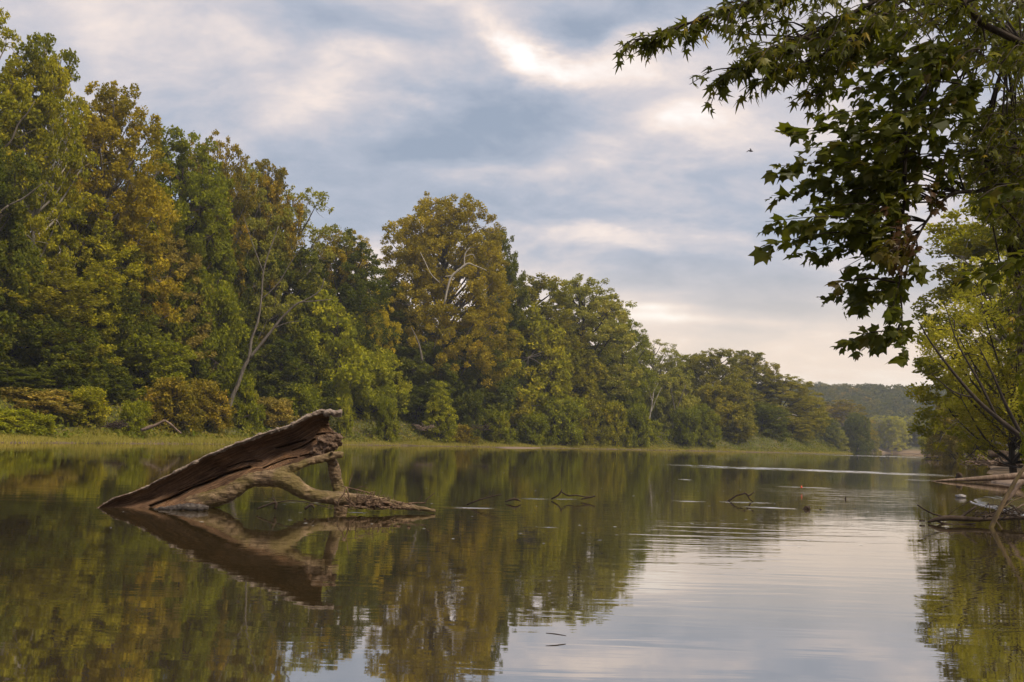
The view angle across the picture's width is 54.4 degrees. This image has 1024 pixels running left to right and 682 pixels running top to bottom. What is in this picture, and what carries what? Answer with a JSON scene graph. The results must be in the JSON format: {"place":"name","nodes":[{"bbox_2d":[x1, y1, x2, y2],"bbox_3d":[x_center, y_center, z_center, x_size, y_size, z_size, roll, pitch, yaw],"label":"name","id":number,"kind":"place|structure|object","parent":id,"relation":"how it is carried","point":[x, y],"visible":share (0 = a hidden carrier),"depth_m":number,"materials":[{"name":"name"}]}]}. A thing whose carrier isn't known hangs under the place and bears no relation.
{"place":"outdoors","nodes":[
{"label":"outdoors","id":0,"kind":"place"},
{"bbox_2d":[0,396,1020,474],"bbox_3d":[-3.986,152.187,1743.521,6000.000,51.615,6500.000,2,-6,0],"label":"ground","id":1,"kind":"structure","parent":0,"point":[994,470],"depth_m":154.31,"materials":[{"name":"plant"}]},
{"bbox_2d":[0,139,45,377],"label":"tree","id":2,"kind":"object","parent":1,"relation":"on","point":[11,217],"visible":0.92,"depth_m":87.30,"materials":[{"name":"green plant"}]},
{"bbox_2d":[0,407,47,436],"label":"shrub","id":3,"kind":"object","parent":1,"relation":"on","point":[17,422],"visible":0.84,"depth_m":74.20,"materials":[{"name":"green plant"}]},
{"bbox_2d":[0,366,63,396],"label":"tree","id":4,"kind":"object","parent":1,"relation":"on","point":[25,375],"visible":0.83,"depth_m":83.90,"materials":[{"name":"green plant"}]},
{"bbox_2d":[0,7,66,238],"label":"tree","id":5,"kind":"object","parent":1,"relation":"on","point":[14,90],"visible":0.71,"depth_m":93.40,"materials":[{"name":"green plant"}]},
{"bbox_2d":[26,414,56,436],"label":"shrub","id":6,"kind":"object","parent":1,"relation":"on","point":[47,421],"visible":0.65,"depth_m":77.19,"materials":[{"name":"green plant"}]},
{"bbox_2d":[0,386,84,420],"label":"shrub","id":7,"kind":"object","parent":1,"relation":"on","point":[54,398],"visible":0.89,"depth_m":82.38,"materials":[{"name":"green plant"}]},
{"bbox_2d":[0,31,99,365],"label":"tree","id":8,"kind":"object","parent":1,"relation":"on","point":[61,132],"visible":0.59,"depth_m":95.18,"materials":[{"name":"green plant"}]},
{"bbox_2d":[0,313,108,404],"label":"tree","id":9,"kind":"object","parent":1,"relation":"on","point":[51,360],"visible":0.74,"depth_m":88.58,"materials":[{"name":"green plant"}]},
{"bbox_2d":[0,244,122,387],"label":"tree","id":10,"kind":"object","parent":1,"relation":"on","point":[67,285],"visible":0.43,"depth_m":91.00,"materials":[{"name":"green plant"}]},
{"bbox_2d":[3,191,157,368],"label":"tree","id":11,"kind":"object","parent":1,"relation":"on","point":[97,228],"visible":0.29,"depth_m":100.00,"materials":[{"name":"green plant"}]},
{"bbox_2d":[61,385,114,427],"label":"shrub","id":12,"kind":"object","parent":1,"relation":"on","point":[94,408],"visible":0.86,"depth_m":85.22,"materials":[{"name":"green plant"}]},
{"bbox_2d":[50,358,143,402],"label":"tree","id":13,"kind":"object","parent":1,"relation":"on","point":[120,379],"visible":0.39,"depth_m":95.78,"materials":[{"name":"green plant"}]},
{"bbox_2d":[45,237,165,394],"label":"tree","id":14,"kind":"object","parent":1,"relation":"on","point":[149,326],"visible":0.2,"depth_m":102.57,"materials":[{"name":"green plant"}]},
{"bbox_2d":[43,80,185,335],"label":"tree","id":15,"kind":"object","parent":1,"relation":"on","point":[107,125],"visible":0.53,"depth_m":106.24,"materials":[{"name":"green plant"}]},
{"bbox_2d":[111,399,153,437],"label":"shrub","id":16,"kind":"object","parent":1,"relation":"on","point":[134,414],"visible":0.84,"depth_m":88.41,"materials":[{"name":"green plant"}]},
{"bbox_2d":[96,327,196,401],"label":"tree","id":17,"kind":"object","parent":1,"relation":"on","point":[160,368],"visible":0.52,"depth_m":101.97,"materials":[{"name":"green plant"}]},
{"bbox_2d":[128,233,216,377],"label":"tree","id":18,"kind":"object","parent":1,"relation":"on","point":[196,340],"visible":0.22,"depth_m":113.67,"materials":[{"name":"green plant"}]},
{"bbox_2d":[140,375,206,435],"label":"shrub","id":19,"kind":"object","parent":1,"relation":"on","point":[171,397],"visible":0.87,"depth_m":96.82,"materials":[{"name":"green plant"}]},
{"bbox_2d":[117,124,251,376],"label":"tree","id":20,"kind":"object","parent":1,"relation":"on","point":[208,198],"visible":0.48,"depth_m":119.12,"materials":[{"name":"green plant"}]},
{"bbox_2d":[135,258,244,406],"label":"tree","id":21,"kind":"object","parent":1,"relation":"on","point":[222,295],"visible":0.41,"depth_m":114.94,"materials":[{"name":"green plant"}]},
{"bbox_2d":[146,354,250,405],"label":"tree","id":22,"kind":"object","parent":1,"relation":"on","point":[195,370],"visible":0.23,"depth_m":112.38,"materials":[{"name":"green plant"}]},
{"bbox_2d":[182,377,236,432],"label":"shrub","id":23,"kind":"object","parent":1,"relation":"on","point":[211,399],"visible":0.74,"depth_m":103.89,"materials":[{"name":"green plant"}]},
{"bbox_2d":[174,216,263,377],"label":"tree","id":24,"kind":"object","parent":1,"relation":"on","point":[249,272],"visible":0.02,"depth_m":128.55,"materials":[{"name":"green plant"}]},
{"bbox_2d":[178,129,260,313],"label":"tree","id":25,"kind":"object","parent":1,"relation":"on","point":[246,196],"visible":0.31,"depth_m":129.47,"materials":[{"name":"green plant"}]},
{"bbox_2d":[206,249,273,396],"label":"tree","id":26,"kind":"object","parent":1,"relation":"on","point":[246,315],"visible":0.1,"depth_m":129.68,"materials":[{"name":"green plant"}]},
{"bbox_2d":[218,371,266,434],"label":"shrub","id":27,"kind":"object","parent":1,"relation":"on","point":[244,415],"visible":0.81,"depth_m":113.20,"materials":[{"name":"green plant"}]},
{"bbox_2d":[202,163,302,347],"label":"tree","id":28,"kind":"object","parent":1,"relation":"on","point":[291,300],"visible":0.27,"depth_m":132.71,"materials":[{"name":"green plant"}]},
{"bbox_2d":[249,395,300,428],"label":"shrub","id":29,"kind":"object","parent":1,"relation":"on","point":[278,413],"visible":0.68,"depth_m":121.75,"materials":[{"name":"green plant"}]},
{"bbox_2d":[247,158,304,350],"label":"tree","id":30,"kind":"object","parent":1,"relation":"on","point":[277,186],"visible":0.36,"depth_m":137.62,"materials":[{"name":"green plant"}]},
{"bbox_2d":[229,219,332,408],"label":"leaning tree","id":31,"kind":"object","parent":1,"relation":"on","point":[238,382],"visible":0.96,"depth_m":112.62,"materials":[{"name":"grey plant"}]},
{"bbox_2d":[241,333,337,410],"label":"tree","id":32,"kind":"object","parent":1,"relation":"on","point":[304,372],"visible":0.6,"depth_m":132.00,"materials":[{"name":"green plant"}]},
{"bbox_2d":[244,240,335,401],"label":"tree","id":33,"kind":"object","parent":1,"relation":"on","point":[303,287],"visible":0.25,"depth_m":136.92,"materials":[{"name":"green plant"}]},
{"bbox_2d":[250,184,352,333],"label":"tree","id":34,"kind":"object","parent":1,"relation":"on","point":[306,225],"visible":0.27,"depth_m":141.33,"materials":[{"name":"green plant"}]},
{"bbox_2d":[281,381,329,421],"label":"shrub","id":35,"kind":"object","parent":1,"relation":"on","point":[304,400],"visible":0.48,"depth_m":127.86,"materials":[{"name":"green plant"}]},
{"bbox_2d":[269,289,379,418],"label":"tree","id":36,"kind":"object","parent":1,"relation":"on","point":[345,341],"visible":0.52,"depth_m":138.98,"materials":[{"name":"green plant"}]},
{"bbox_2d":[305,271,369,402],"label":"tree","id":37,"kind":"object","parent":1,"relation":"on","point":[354,311],"visible":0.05,"depth_m":149.13,"materials":[{"name":"green plant"}]},
{"bbox_2d":[304,227,371,351],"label":"tree","id":38,"kind":"object","parent":1,"relation":"on","point":[336,251],"visible":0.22,"depth_m":152.44,"materials":[{"name":"green plant"}]},
{"bbox_2d":[334,392,353,436],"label":"shrub","id":39,"kind":"object","parent":1,"relation":"on","point":[344,423],"visible":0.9,"depth_m":136.60,"materials":[{"name":"green plant"}]},
{"bbox_2d":[308,227,400,368],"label":"tree","id":40,"kind":"object","parent":1,"relation":"on","point":[355,293],"visible":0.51,"depth_m":150.13,"materials":[{"name":"green plant"}]},
{"bbox_2d":[335,337,412,420],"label":"tree","id":41,"kind":"object","parent":1,"relation":"on","point":[384,373],"visible":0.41,"depth_m":149.57,"materials":[{"name":"green plant"}]},
{"bbox_2d":[349,282,402,409],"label":"tree","id":42,"kind":"object","parent":1,"relation":"on","point":[387,324],"visible":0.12,"depth_m":155.92,"materials":[{"name":"green plant"}]},
{"bbox_2d":[371,394,400,443],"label":"shrub","id":43,"kind":"object","parent":1,"relation":"on","point":[387,415],"visible":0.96,"depth_m":140.04,"materials":[{"name":"green plant"}]},
{"bbox_2d":[340,273,437,411],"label":"tree","id":44,"kind":"object","parent":1,"relation":"on","point":[404,337],"visible":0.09,"depth_m":166.49,"materials":[{"name":"green plant"}]},
{"bbox_2d":[0,383,842,451],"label":"undergrowth","id":45,"kind":"object","parent":1,"relation":"on","point":[118,432],"visible":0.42,"depth_m":136.94,"materials":[{"name":"green plant"}]},
{"bbox_2d":[376,341,468,425],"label":"tree","id":46,"kind":"object","parent":1,"relation":"on","point":[415,364],"visible":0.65,"depth_m":159.90,"materials":[{"name":"green plant"}]},
{"bbox_2d":[0,426,851,453],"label":"bank grass","id":47,"kind":"structure","parent":1,"relation":"on","point":[107,438],"depth_m":96.91,"materials":[{"name":"plant"}]},
{"bbox_2d":[421,381,458,442],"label":"tree","id":48,"kind":"object","parent":1,"relation":"on","point":[436,403],"visible":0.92,"depth_m":153.31,"materials":[{"name":"green plant"}]},
{"bbox_2d":[367,191,523,387],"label":"tree","id":49,"kind":"object","parent":1,"relation":"on","point":[429,241],"visible":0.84,"depth_m":168.53,"materials":[{"name":"green plant"}]},
{"bbox_2d":[441,423,480,444],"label":"shrub","id":50,"kind":"object","parent":1,"relation":"on","point":[462,434],"visible":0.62,"depth_m":156.09,"materials":[{"name":"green plant"}]},
{"bbox_2d":[412,327,520,427],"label":"tree","id":51,"kind":"object","parent":1,"relation":"on","point":[473,375],"visible":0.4,"depth_m":168.68,"materials":[{"name":"green plant"}]},
{"bbox_2d":[455,387,485,440],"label":"shrub","id":52,"kind":"object","parent":1,"relation":"on","point":[473,412],"visible":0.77,"depth_m":161.90,"materials":[{"name":"green plant"}]},
{"bbox_2d":[460,369,529,424],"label":"tree","id":53,"kind":"object","parent":1,"relation":"on","point":[493,388],"visible":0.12,"depth_m":173.49,"materials":[{"name":"green plant"}]},
{"bbox_2d":[481,408,515,445],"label":"shrub","id":54,"kind":"object","parent":1,"relation":"on","point":[497,421],"visible":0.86,"depth_m":165.31,"materials":[{"name":"green plant"}]},
{"bbox_2d":[470,228,532,388],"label":"tree","id":55,"kind":"object","parent":1,"relation":"on","point":[511,272],"visible":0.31,"depth_m":185.08,"materials":[{"name":"green plant"}]},
{"bbox_2d":[457,299,548,422],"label":"tree","id":56,"kind":"object","parent":1,"relation":"on","point":[525,325],"visible":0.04,"depth_m":184.81,"materials":[{"name":"green plant"}]},
{"bbox_2d":[510,412,548,445],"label":"shrub","id":57,"kind":"object","parent":1,"relation":"on","point":[532,427],"visible":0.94,"depth_m":172.19,"materials":[{"name":"green plant"}]},
{"bbox_2d":[487,303,576,433],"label":"tree","id":58,"kind":"object","parent":1,"relation":"on","point":[563,368],"visible":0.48,"depth_m":183.13,"materials":[{"name":"green plant"}]},
{"bbox_2d":[484,272,599,404],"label":"tree","id":59,"kind":"object","parent":1,"relation":"on","point":[537,287],"visible":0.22,"depth_m":194.74,"materials":[{"name":"green plant"}]},
{"bbox_2d":[541,395,590,447],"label":"shrub","id":60,"kind":"object","parent":1,"relation":"on","point":[564,420],"visible":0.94,"depth_m":179.21,"materials":[{"name":"green plant"}]},
{"bbox_2d":[528,342,608,418],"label":"tree","id":61,"kind":"object","parent":1,"relation":"on","point":[589,381],"visible":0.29,"depth_m":192.04,"materials":[{"name":"green plant"}]},
{"bbox_2d":[573,398,609,447],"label":"shrub","id":62,"kind":"object","parent":1,"relation":"on","point":[587,424],"visible":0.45,"depth_m":185.41,"materials":[{"name":"green plant"}]},
{"bbox_2d":[546,273,643,406],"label":"tree","id":63,"kind":"object","parent":1,"relation":"on","point":[596,302],"visible":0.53,"depth_m":201.96,"materials":[{"name":"green plant"}]},
{"bbox_2d":[581,347,631,426],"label":"tree","id":64,"kind":"object","parent":1,"relation":"on","point":[607,361],"visible":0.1,"depth_m":205.09,"materials":[{"name":"green plant"}]},
{"bbox_2d":[599,400,634,446],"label":"shrub","id":65,"kind":"object","parent":1,"relation":"on","point":[616,424],"visible":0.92,"depth_m":192.46,"materials":[{"name":"green plant"}]},
{"bbox_2d":[599,379,647,432],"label":"tree","id":66,"kind":"object","parent":1,"relation":"on","point":[629,401],"visible":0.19,"depth_m":205.71,"materials":[{"name":"green plant"}]},
{"bbox_2d":[596,318,665,410],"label":"tree","id":67,"kind":"object","parent":1,"relation":"on","point":[645,358],"visible":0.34,"depth_m":213.35,"materials":[{"name":"green plant"}]},
{"bbox_2d":[621,402,653,447],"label":"shrub","id":68,"kind":"object","parent":1,"relation":"on","point":[638,419],"visible":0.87,"depth_m":195.04,"materials":[{"name":"green plant"}]},
{"bbox_2d":[631,339,681,406],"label":"tree","id":69,"kind":"object","parent":1,"relation":"on","point":[659,367],"visible":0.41,"depth_m":229.84,"materials":[{"name":"green plant"}]},
{"bbox_2d":[647,419,668,443],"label":"shrub","id":70,"kind":"object","parent":1,"relation":"on","point":[658,429],"visible":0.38,"depth_m":206.31,"materials":[{"name":"green plant"}]},
{"bbox_2d":[645,363,700,431],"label":"tree","id":71,"kind":"object","parent":1,"relation":"on","point":[676,381],"visible":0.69,"depth_m":221.82,"materials":[{"name":"green plant"}]},
{"bbox_2d":[661,349,703,403],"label":"tree","id":72,"kind":"object","parent":1,"relation":"on","point":[683,370],"visible":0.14,"depth_m":239.51,"materials":[{"name":"green plant"}]},
{"bbox_2d":[665,405,701,446],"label":"shrub","id":73,"kind":"object","parent":1,"relation":"on","point":[685,425],"visible":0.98,"depth_m":209.97,"materials":[{"name":"green plant"}]},
{"bbox_2d":[689,403,722,448],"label":"tree","id":74,"kind":"object","parent":1,"relation":"on","point":[706,428],"visible":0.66,"depth_m":213.61,"materials":[{"name":"green plant"}]},
{"bbox_2d":[684,347,758,425],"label":"tree","id":75,"kind":"object","parent":1,"relation":"on","point":[720,370],"visible":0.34,"depth_m":236.83,"materials":[{"name":"green plant"}]},
{"bbox_2d":[693,372,759,442],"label":"tree","id":76,"kind":"object","parent":1,"relation":"on","point":[730,390],"visible":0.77,"depth_m":225.26,"materials":[{"name":"green plant"}]},
{"bbox_2d":[722,420,753,440],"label":"shrub","id":77,"kind":"object","parent":1,"relation":"on","point":[742,435],"visible":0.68,"depth_m":222.60,"materials":[{"name":"green plant"}]},
{"bbox_2d":[727,350,782,413],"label":"tree","id":78,"kind":"object","parent":1,"relation":"on","point":[748,364],"visible":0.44,"depth_m":258.09,"materials":[{"name":"green plant"}]},
{"bbox_2d":[744,401,793,440],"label":"tree","id":79,"kind":"object","parent":1,"relation":"on","point":[768,410],"visible":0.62,"depth_m":234.27,"materials":[{"name":"green plant"}]},
{"bbox_2d":[748,374,832,429],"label":"tree","id":80,"kind":"object","parent":1,"relation":"on","point":[786,385],"visible":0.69,"depth_m":254.29,"materials":[{"name":"green plant"}]},
{"bbox_2d":[772,416,815,441],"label":"tree","id":81,"kind":"object","parent":1,"relation":"on","point":[805,431],"visible":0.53,"depth_m":246.41,"materials":[{"name":"green plant"}]},
{"bbox_2d":[781,392,833,435],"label":"tree","id":82,"kind":"object","parent":1,"relation":"on","point":[818,427],"visible":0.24,"depth_m":268.54,"materials":[{"name":"green plant"}]},
{"bbox_2d":[613,0,1023,382],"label":"silver maple","id":83,"kind":"object","parent":1,"relation":"on","point":[1004,56],"visible":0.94,"depth_m":6.47,"materials":[{"name":"green plant"}]},
{"bbox_2d":[807,413,841,448],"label":"tree","id":84,"kind":"object","parent":1,"relation":"on","point":[834,426],"visible":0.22,"depth_m":325.47,"materials":[{"name":"green plant"}]},
{"bbox_2d":[817,427,849,451],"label":"tree","id":85,"kind":"object","parent":1,"relation":"on","point":[838,442],"visible":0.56,"depth_m":325.27,"materials":[{"name":"green plant"}]},
{"bbox_2d":[825,399,877,440],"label":"tree","id":86,"kind":"object","parent":1,"relation":"on","point":[836,410],"visible":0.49,"depth_m":368.70,"materials":[{"name":"green plant"}]},
{"bbox_2d":[841,412,874,453],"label":"tree","id":87,"kind":"object","parent":1,"relation":"on","point":[853,422],"visible":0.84,"depth_m":348.86,"materials":[{"name":"green plant"}]},
{"bbox_2d":[774,381,949,434],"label":"hillside wood","id":88,"kind":"object","parent":1,"relation":"on","point":[882,400],"visible":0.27,"depth_m":704.48,"materials":[{"name":"green plant"}]},
{"bbox_2d":[748,1,1023,367],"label":"sycamore","id":89,"kind":"object","parent":1,"relation":"on","point":[883,178],"visible":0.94,"depth_m":8.10,"materials":[{"name":"green plant"}]},
{"bbox_2d":[877,416,912,452],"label":"tree","id":90,"kind":"object","parent":1,"relation":"on","point":[896,426],"visible":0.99,"depth_m":495.17,"materials":[{"name":"green plant"}]},
{"bbox_2d":[925,397,992,460],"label":"tree","id":91,"kind":"object","parent":1,"relation":"on","point":[951,446],"visible":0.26,"depth_m":126.73,"materials":[{"name":"green plant"}]},
{"bbox_2d":[903,194,1023,451],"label":"tree","id":92,"kind":"object","parent":1,"relation":"on","point":[961,245],"visible":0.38,"depth_m":63.10,"materials":[{"name":"green plant"}]},
{"bbox_2d":[915,252,1023,472],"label":"tree","id":93,"kind":"object","parent":1,"relation":"on","point":[975,319],"visible":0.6,"depth_m":45.80,"materials":[{"name":"green plant"}]},
{"bbox_2d":[953,342,1023,467],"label":"tree","id":94,"kind":"object","parent":1,"relation":"on","point":[1010,374],"visible":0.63,"depth_m":44.90,"materials":[{"name":"green plant"}]},
{"bbox_2d":[918,304,1023,442],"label":"leaning bough","id":95,"kind":"object","parent":94,"relation":"attached to","point":[1004,423],"visible":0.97,"depth_m":40.00,"materials":[{"name":"brown plant"}]},
{"bbox_2d":[955,362,1022,463],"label":"tree","id":96,"kind":"object","parent":1,"relation":"on","point":[968,448],"visible":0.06,"depth_m":91.17,"materials":[{"name":"green plant"}]},
{"bbox_2d":[956,454,1023,469],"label":"driftwood heap","id":97,"kind":"object","parent":1,"relation":"on","point":[990,462],"visible":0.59,"depth_m":54.42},
{"bbox_2d":[1016,286,1023,486],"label":"tree","id":98,"kind":"object","parent":1,"relation":"on","point":[1021,391],"visible":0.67,"depth_m":30.36,"materials":[{"name":"green plant"}]},
{"bbox_2d":[0,443,1023,681],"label":"water","id":99,"kind":"structure","parent":0,"point":[657,566],"depth_m":7.65,"materials":[{"name":"liquid"}]},
{"bbox_2d":[97,409,435,511],"bbox_3d":[-3.292,1.687,13.670,4.419,1.564,1.123,3,-6,-12],"label":"hollow log","id":100,"kind":"object","parent":99,"relation":"in","point":[277,457],"visible":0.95,"depth_m":13.61,"materials":[{"name":"brown wood"}]},
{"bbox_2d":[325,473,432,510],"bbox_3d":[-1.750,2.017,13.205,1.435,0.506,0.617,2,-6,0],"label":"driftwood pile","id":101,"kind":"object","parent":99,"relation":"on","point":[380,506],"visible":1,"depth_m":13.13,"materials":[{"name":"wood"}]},
{"bbox_2d":[917,497,1023,524],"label":"fallen branch","id":102,"kind":"object","parent":99,"relation":"in","point":[949,517],"visible":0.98,"depth_m":14.02,"materials":[{"name":"brown wood"}]},
{"bbox_2d":[934,472,1023,481],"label":"log","id":103,"kind":"object","parent":99,"relation":"in","point":[1009,476],"visible":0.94,"depth_m":34.67,"materials":[{"name":"wood"}]},
{"bbox_2d":[950,503,1023,520],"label":"twig tangle","id":104,"kind":"object","parent":99,"relation":"on","point":[1006,512],"visible":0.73,"depth_m":14.22,"materials":[{"name":"brown wood"}]},
{"bbox_2d":[989,465,1023,526],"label":"fallen branch","id":105,"kind":"object","parent":99,"relation":"in","point":[1005,499],"visible":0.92,"depth_m":13.65,"materials":[{"name":"wood"}]},
{"bbox_2d":[0,0,1023,400],"label":"sky","id":106,"kind":"structure","parent":0,"point":[520,107],"materials":[{"name":"grey"}]},
{"bbox_2d":[975,496,1023,515],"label":"mud bar","id":107,"kind":"object","parent":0,"point":[997,500],"visible":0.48,"depth_m":20.25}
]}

